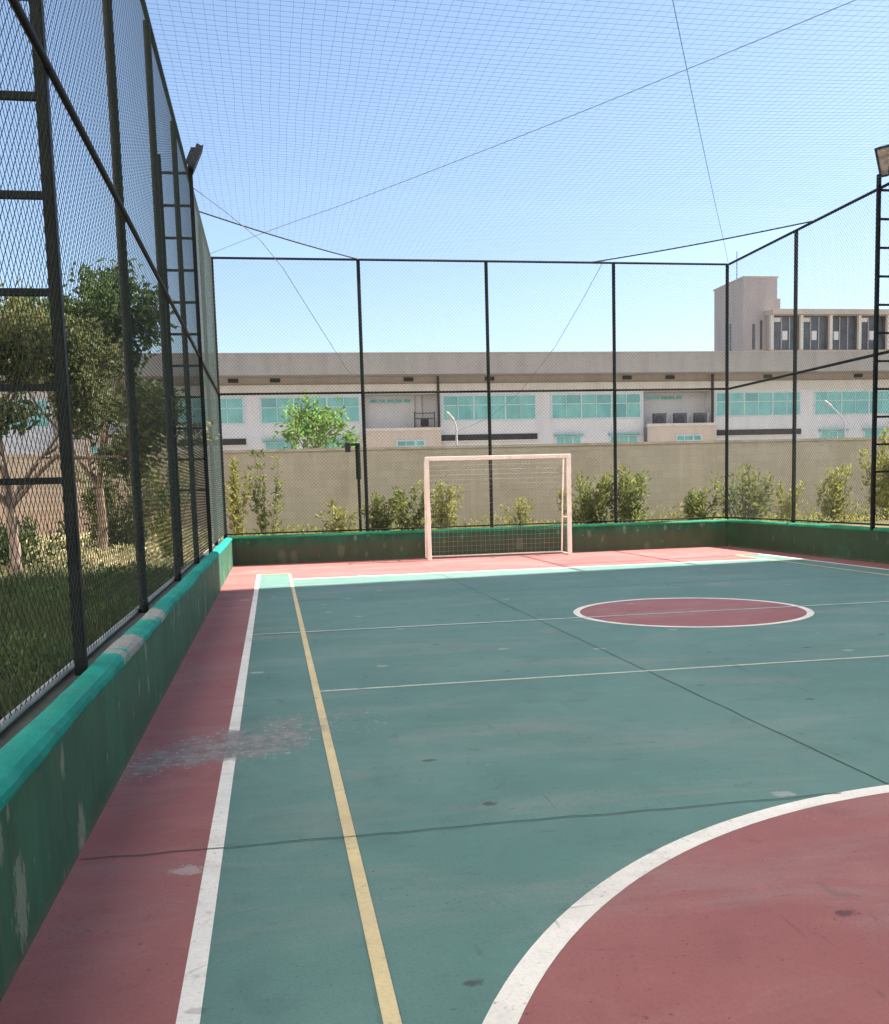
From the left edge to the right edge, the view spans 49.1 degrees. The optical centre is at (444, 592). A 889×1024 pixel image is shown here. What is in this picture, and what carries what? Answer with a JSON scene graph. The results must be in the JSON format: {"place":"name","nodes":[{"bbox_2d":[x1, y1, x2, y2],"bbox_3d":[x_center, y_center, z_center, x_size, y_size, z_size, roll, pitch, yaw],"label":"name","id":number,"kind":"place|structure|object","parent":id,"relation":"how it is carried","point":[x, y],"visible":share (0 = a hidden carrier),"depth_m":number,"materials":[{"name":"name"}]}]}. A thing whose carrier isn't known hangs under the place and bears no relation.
{"place":"outdoors","nodes":[
{"label":"outdoors","id":0,"kind":"place"},
{"bbox_2d":[0,559,188,718],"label":"grass","id":1,"kind":"structure","parent":0,"point":[42,629],"depth_m":9.16,"materials":[{"name":"green plant"}]},
{"bbox_2d":[0,546,888,1023],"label":"court floor","id":2,"kind":"structure","parent":0,"point":[634,786],"depth_m":4.43,"materials":[{"name":"green paint"}]},
{"bbox_2d":[223,519,726,565],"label":"wall","id":3,"kind":"structure","parent":2,"relation":"on","point":[319,547],"depth_m":21.01,"materials":[{"name":"green paint"}]},
{"bbox_2d":[210,257,728,538],"bbox_3d":[0.862,-4.092,20.971,11.261,5.973,0.086,-3,6,-10],"label":"chain link fence","id":4,"kind":"object","parent":3,"relation":"on","point":[488,391],"visible":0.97,"depth_m":20.86,"materials":[{"name":"metal"}]},
{"bbox_2d":[193,188,405,420],"bbox_3d":[-2.452,-5.269,20.392,0.428,2.748,12.228,0,6,12],"label":"slack wire","id":5,"kind":"object","parent":4,"relation":"attached to","point":[295,288],"visible":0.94,"depth_m":18.79,"materials":[{"name":"metal"}]},
{"bbox_2d":[457,261,603,431],"bbox_3d":[1.719,-6.488,28.066,0.463,2.768,14.316,-3,6,-12],"label":"slack wire","id":6,"kind":"object","parent":4,"relation":"attached to","point":[550,352],"visible":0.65,"depth_m":23.56,"materials":[{"name":"metal"}]},
{"bbox_2d":[424,454,571,559],"bbox_3d":[1.108,-1.829,20.640,3.110,2.130,0.599,-3,6,-10],"label":"goal","id":7,"kind":"object","parent":2,"relation":"on","point":[428,550],"visible":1,"depth_m":20.59,"materials":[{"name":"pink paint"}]},
{"bbox_2d":[726,519,888,563],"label":"wall","id":8,"kind":"structure","parent":2,"relation":"on","point":[858,543],"depth_m":18.48,"materials":[{"name":"green paint"}]},
{"bbox_2d":[727,183,888,525],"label":"chain link fence","id":9,"kind":"object","parent":8,"relation":"on","point":[796,372],"visible":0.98,"depth_m":18.86,"materials":[{"name":"metal"}]},
{"bbox_2d":[870,144,888,529],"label":"floodlight tower","id":10,"kind":"structure","parent":8,"relation":"on","point":[884,155],"depth_m":16.27,"materials":[{"name":"black metal"}]},
{"bbox_2d":[0,0,888,352],"label":"sky","id":11,"kind":"structure","parent":0,"point":[220,234],"materials":[{"name":"blue"}]},
{"bbox_2d":[29,515,888,566],"bbox_3d":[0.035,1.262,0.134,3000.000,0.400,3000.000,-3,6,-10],"label":"ground","id":12,"kind":"structure","parent":0,"point":[862,518],"depth_m":23.72,"materials":[{"name":"soil"}]},
{"bbox_2d":[0,515,64,576],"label":"bush","id":13,"kind":"object","parent":12,"relation":"on","point":[21,541],"visible":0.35,"depth_m":16.45,"materials":[{"name":"green plant"}]},
{"bbox_2d":[0,0,87,719],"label":"floodlight tower","id":14,"kind":"structure","parent":12,"relation":"on","point":[81,665],"depth_m":4.81,"materials":[{"name":"black metal"}]},
{"bbox_2d":[0,258,176,561],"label":"leafy tree","id":15,"kind":"object","parent":12,"relation":"on","point":[115,334],"visible":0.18,"depth_m":17.16,"materials":[{"name":"green plant"}]},
{"bbox_2d":[0,277,219,578],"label":"leafy tree","id":16,"kind":"object","parent":12,"relation":"on","point":[8,500],"visible":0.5,"depth_m":14.53,"materials":[{"name":"green plant"}]},
{"bbox_2d":[0,527,223,584],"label":"ground cover","id":17,"kind":"object","parent":12,"relation":"on","point":[157,553],"visible":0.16,"depth_m":17.67,"materials":[{"name":"green plant"}]},
{"bbox_2d":[0,537,232,1001],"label":"wall","id":18,"kind":"structure","parent":12,"relation":"on","point":[69,742],"depth_m":4.13,"materials":[{"name":"green paint"}]},
{"bbox_2d":[0,0,224,732],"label":"chain link fence","id":19,"kind":"object","parent":18,"relation":"on","point":[116,189],"visible":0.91,"depth_m":7.06,"materials":[{"name":"metal"}]},
{"bbox_2d":[148,0,888,262],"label":"overhead net","id":20,"kind":"object","parent":19,"relation":"attached to","point":[512,250],"visible":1,"depth_m":13.14,"materials":[{"name":"fabric"}]},
{"bbox_2d":[158,143,212,566],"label":"floodlight tower","id":21,"kind":"structure","parent":18,"relation":"on","point":[191,168],"depth_m":14.48,"materials":[{"name":"black metal"}]},
{"bbox_2d":[75,462,159,552],"bbox_3d":[-6.415,-1.657,19.021,1.771,2.086,1.272,-3,6,-10],"label":"bush","id":22,"kind":"object","parent":12,"relation":"on","point":[116,511],"visible":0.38,"depth_m":18.82,"materials":[{"name":"green plant"}]},
{"bbox_2d":[117,379,184,534],"bbox_3d":[-6.640,-3.005,22.482,1.411,3.919,1.737,-7,8,-42],"label":"leafy tree","id":23,"kind":"object","parent":12,"relation":"on","point":[154,383],"visible":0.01,"depth_m":22.24,"materials":[{"name":"green plant"}]},
{"bbox_2d":[149,502,173,563],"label":"shrub","id":24,"kind":"object","parent":12,"relation":"on","point":[159,534],"visible":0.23,"depth_m":16.90,"materials":[{"name":"green plant"}]},
{"bbox_2d":[141,452,197,533],"bbox_3d":[-5.908,-2.066,20.771,1.482,2.238,0.962,-3,6,-10],"label":"bush","id":25,"kind":"object","parent":12,"relation":"on","point":[160,493],"visible":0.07,"depth_m":20.73,"materials":[{"name":"green plant"}]},
{"bbox_2d":[225,456,252,535],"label":"tall shrub","id":26,"kind":"object","parent":12,"relation":"on","point":[236,517],"visible":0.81,"depth_m":21.71,"materials":[{"name":"green plant"}]},
{"bbox_2d":[247,449,283,534],"bbox_3d":[-4.171,-2.259,22.493,0.944,2.152,0.517,-1,6,4],"label":"tall shrub","id":27,"kind":"object","parent":12,"relation":"on","point":[259,502],"visible":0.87,"depth_m":22.49,"materials":[{"name":"green plant"}]},
{"bbox_2d":[272,389,361,448],"bbox_3d":[-3.722,-3.929,28.964,2.715,4.229,4.310,-3,6,-10],"label":"leafy tree","id":28,"kind":"object","parent":12,"relation":"on","point":[309,424],"visible":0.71,"depth_m":28.70,"materials":[{"name":"green plant"}]},
{"bbox_2d":[314,499,358,532],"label":"shrub","id":29,"kind":"object","parent":12,"relation":"on","point":[338,516],"visible":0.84,"depth_m":22.37,"materials":[{"name":"green plant"}]},
{"bbox_2d":[345,442,361,531],"bbox_3d":[-2.144,-2.441,23.052,0.357,2.220,0.180,-3,6,-10],"label":"pole lamp","id":30,"kind":"object","parent":12,"relation":"on","point":[358,459],"visible":0.89,"depth_m":22.98,"materials":[{"name":"black metal"}]},
{"bbox_2d":[360,490,403,530],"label":"shrub","id":31,"kind":"object","parent":12,"relation":"on","point":[373,514],"visible":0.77,"depth_m":22.11,"materials":[{"name":"green plant"}]},
{"bbox_2d":[392,486,433,530],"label":"shrub","id":32,"kind":"object","parent":12,"relation":"on","point":[406,519],"visible":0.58,"depth_m":22.41,"materials":[{"name":"green plant"}]},
{"bbox_2d":[416,477,464,528],"bbox_3d":[-0.047,-2.022,22.805,1.196,1.402,0.942,-3,6,-10],"label":"shrub","id":33,"kind":"object","parent":12,"relation":"on","point":[443,510],"visible":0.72,"depth_m":22.69,"materials":[{"name":"green plant"}]},
{"bbox_2d":[0,350,888,454],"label":"long building","id":34,"kind":"structure","parent":12,"relation":"on","point":[385,381],"depth_m":60.86,"materials":[{"name":"paint"}]},
{"bbox_2d":[3,400,48,427],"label":"window","id":35,"kind":"structure","parent":34,"relation":"in","point":[33,417],"depth_m":56.03,"materials":[{"name":"teal glass"}]},
{"bbox_2d":[90,446,98,452],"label":"window","id":36,"kind":"structure","parent":34,"relation":"in","point":[91,448],"depth_m":56.15,"materials":[{"name":"teal glass"}]},
{"bbox_2d":[162,439,245,445],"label":"dark strip window","id":37,"kind":"structure","parent":34,"relation":"in","point":[227,442],"depth_m":58.02,"materials":[{"name":"glass"}]},
{"bbox_2d":[178,398,244,424],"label":"window","id":38,"kind":"structure","parent":34,"relation":"in","point":[224,401],"depth_m":57.86,"materials":[{"name":"teal glass"}]},
{"bbox_2d":[264,441,294,448],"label":"window","id":39,"kind":"structure","parent":34,"relation":"in","point":[272,444],"depth_m":58.53,"materials":[{"name":"teal glass"}]},
{"bbox_2d":[259,396,360,423],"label":"window","id":40,"kind":"structure","parent":34,"relation":"in","point":[352,403],"depth_m":58.53,"materials":[{"name":"teal glass"}]},
{"bbox_2d":[319,440,344,447],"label":"window","id":41,"kind":"structure","parent":34,"relation":"in","point":[340,441],"depth_m":59.13,"materials":[{"name":"teal glass"}]},
{"bbox_2d":[369,398,411,403],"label":"window","id":42,"kind":"structure","parent":34,"relation":"in","point":[392,400],"depth_m":60.64,"materials":[{"name":"teal glass"}]},
{"bbox_2d":[396,440,425,446],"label":"window","id":43,"kind":"structure","parent":34,"relation":"in","point":[414,443],"depth_m":59.29,"materials":[{"name":"teal glass"}]},
{"bbox_2d":[442,394,536,420],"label":"window","id":44,"kind":"structure","parent":34,"relation":"in","point":[525,402],"depth_m":60.57,"materials":[{"name":"teal glass"}]},
{"bbox_2d":[441,433,537,440],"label":"dark strip window","id":45,"kind":"structure","parent":34,"relation":"in","point":[478,436],"depth_m":60.73,"materials":[{"name":"glass"}]},
{"bbox_2d":[555,436,581,443],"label":"window","id":46,"kind":"structure","parent":34,"relation":"in","point":[577,439],"depth_m":61.64,"materials":[{"name":"teal glass"}]},
{"bbox_2d":[551,393,641,418],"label":"window","id":47,"kind":"structure","parent":34,"relation":"in","point":[596,397],"depth_m":61.71,"materials":[{"name":"teal glass"}]},
{"bbox_2d":[609,435,637,441],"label":"window","id":48,"kind":"structure","parent":34,"relation":"in","point":[620,438],"depth_m":62.29,"materials":[{"name":"teal glass"}]},
{"bbox_2d":[652,413,667,423],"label":"air conditioner","id":49,"kind":"object","parent":34,"relation":"attached to","point":[662,419],"visible":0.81,"depth_m":62.36,"materials":[{"name":"grey metal"}]},
{"bbox_2d":[644,395,682,400],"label":"window","id":50,"kind":"structure","parent":34,"relation":"in","point":[664,397],"depth_m":63.69,"materials":[{"name":"teal glass"}]},
{"bbox_2d":[673,412,687,422],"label":"air conditioner","id":51,"kind":"object","parent":34,"relation":"attached to","point":[683,418],"visible":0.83,"depth_m":62.59,"materials":[{"name":"grey metal"}]},
{"bbox_2d":[676,434,701,440],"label":"window","id":52,"kind":"structure","parent":34,"relation":"in","point":[696,437],"depth_m":62.38,"materials":[{"name":"teal glass"}]},
{"bbox_2d":[693,412,708,422],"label":"air conditioner","id":53,"kind":"object","parent":34,"relation":"attached to","point":[701,419],"visible":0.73,"depth_m":62.85,"materials":[{"name":"grey metal"}]},
{"bbox_2d":[715,391,800,416],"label":"window","id":54,"kind":"structure","parent":34,"relation":"in","point":[720,398],"depth_m":63.63,"materials":[{"name":"teal glass"}]},
{"bbox_2d":[717,428,800,435],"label":"dark strip window","id":55,"kind":"structure","parent":34,"relation":"in","point":[758,431],"depth_m":63.78,"materials":[{"name":"glass"}]},
{"bbox_2d":[820,431,843,437],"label":"window","id":56,"kind":"structure","parent":34,"relation":"in","point":[824,433],"depth_m":64.74,"materials":[{"name":"teal glass"}]},
{"bbox_2d":[814,390,888,414],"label":"window","id":57,"kind":"structure","parent":34,"relation":"in","point":[819,394],"depth_m":64.74,"materials":[{"name":"teal glass"}]},
{"bbox_2d":[863,430,887,436],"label":"window","id":58,"kind":"structure","parent":34,"relation":"in","point":[866,432],"depth_m":65.23,"materials":[{"name":"teal glass"}]},
{"bbox_2d":[0,437,888,543],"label":"block wall","id":59,"kind":"structure","parent":12,"relation":"on","point":[460,468],"depth_m":25.99,"materials":[{"name":"beige concrete"}]},
{"bbox_2d":[446,411,457,445],"bbox_3d":[0.298,-4.759,36.208,0.550,3.924,0.145,-7,8,-43],"label":"street lamp","id":60,"kind":"object","parent":12,"relation":"on","point":[451,418],"visible":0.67,"depth_m":36.16,"materials":[{"name":"white metal"}]},
{"bbox_2d":[500,497,533,526],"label":"shrub","id":61,"kind":"object","parent":12,"relation":"on","point":[520,508],"visible":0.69,"depth_m":23.09,"materials":[{"name":"green plant"}]},
{"bbox_2d":[227,496,888,536],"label":"weeds","id":62,"kind":"object","parent":12,"relation":"on","point":[855,519],"visible":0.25,"depth_m":24.15,"materials":[{"name":"green plant"}]},
{"bbox_2d":[556,470,613,524],"bbox_3d":[3.356,-2.220,23.388,1.478,1.476,0.994,-3,6,-10],"label":"shrub","id":63,"kind":"object","parent":12,"relation":"on","point":[592,507],"visible":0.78,"depth_m":23.23,"materials":[{"name":"green plant"}]},
{"bbox_2d":[597,464,651,522],"bbox_3d":[4.470,-2.346,23.597,1.292,1.617,1.044,-7,8,-41],"label":"shrub","id":64,"kind":"object","parent":12,"relation":"on","point":[625,509],"visible":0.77,"depth_m":23.46,"materials":[{"name":"green plant"}]},
{"bbox_2d":[681,485,720,520],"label":"shrub","id":65,"kind":"object","parent":12,"relation":"on","point":[693,499],"visible":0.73,"depth_m":23.86,"materials":[{"name":"green plant"}]},
{"bbox_2d":[709,462,775,520],"bbox_3d":[7.404,-2.454,24.103,1.692,1.565,1.036,-3,6,-10],"label":"shrub","id":66,"kind":"object","parent":12,"relation":"on","point":[761,508],"visible":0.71,"depth_m":23.99,"materials":[{"name":"green plant"}]},
{"bbox_2d":[773,479,806,521],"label":"shrub","id":67,"kind":"object","parent":12,"relation":"on","point":[788,508],"visible":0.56,"depth_m":23.94,"materials":[{"name":"green plant"}]},
{"bbox_2d":[713,274,888,350],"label":"concrete building","id":68,"kind":"structure","parent":12,"relation":"on","point":[741,333],"depth_m":82.31,"materials":[{"name":"beige concrete"}]},
{"bbox_2d":[729,325,730,350],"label":"slit window","id":69,"kind":"structure","parent":68,"relation":"in","point":[729,325],"depth_m":84.21,"materials":[{"name":"grey glass"}]},
{"bbox_2d":[752,324,754,349],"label":"slit window","id":70,"kind":"structure","parent":68,"relation":"in","point":[753,330],"depth_m":82.04,"materials":[{"name":"grey glass"}]},
{"bbox_2d":[760,320,761,349],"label":"slit window","id":71,"kind":"structure","parent":68,"relation":"in","point":[760,320],"depth_m":82.14,"materials":[{"name":"grey glass"}]},
{"bbox_2d":[774,316,792,349],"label":"window","id":72,"kind":"structure","parent":68,"relation":"in","point":[788,327],"depth_m":81.96,"materials":[{"name":"grey glass"}]},
{"bbox_2d":[803,316,825,349],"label":"window","id":73,"kind":"structure","parent":68,"relation":"in","point":[815,328],"depth_m":82.44,"materials":[{"name":"grey glass"}]},
{"bbox_2d":[832,316,854,349],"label":"window","id":74,"kind":"structure","parent":68,"relation":"in","point":[838,318],"depth_m":82.90,"materials":[{"name":"grey glass"}]},
{"bbox_2d":[860,316,882,349],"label":"window","id":75,"kind":"structure","parent":68,"relation":"in","point":[864,329],"depth_m":83.31,"materials":[{"name":"grey glass"}]},
{"bbox_2d":[824,400,845,437],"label":"street lamp","id":76,"kind":"object","parent":12,"relation":"on","point":[829,404],"visible":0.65,"depth_m":43.13,"materials":[{"name":"white metal"}]},
{"bbox_2d":[815,463,855,521],"bbox_3d":[9.732,-2.493,24.191,0.859,1.487,1.258,3,7,34],"label":"shrub","id":77,"kind":"object","parent":12,"relation":"on","point":[835,495],"visible":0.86,"depth_m":24.14,"materials":[{"name":"green plant"}]},
{"bbox_2d":[857,426,888,519],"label":"tall shrub","id":78,"kind":"object","parent":12,"relation":"on","point":[884,480],"visible":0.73,"depth_m":24.68,"materials":[{"name":"green plant"}]}
]}

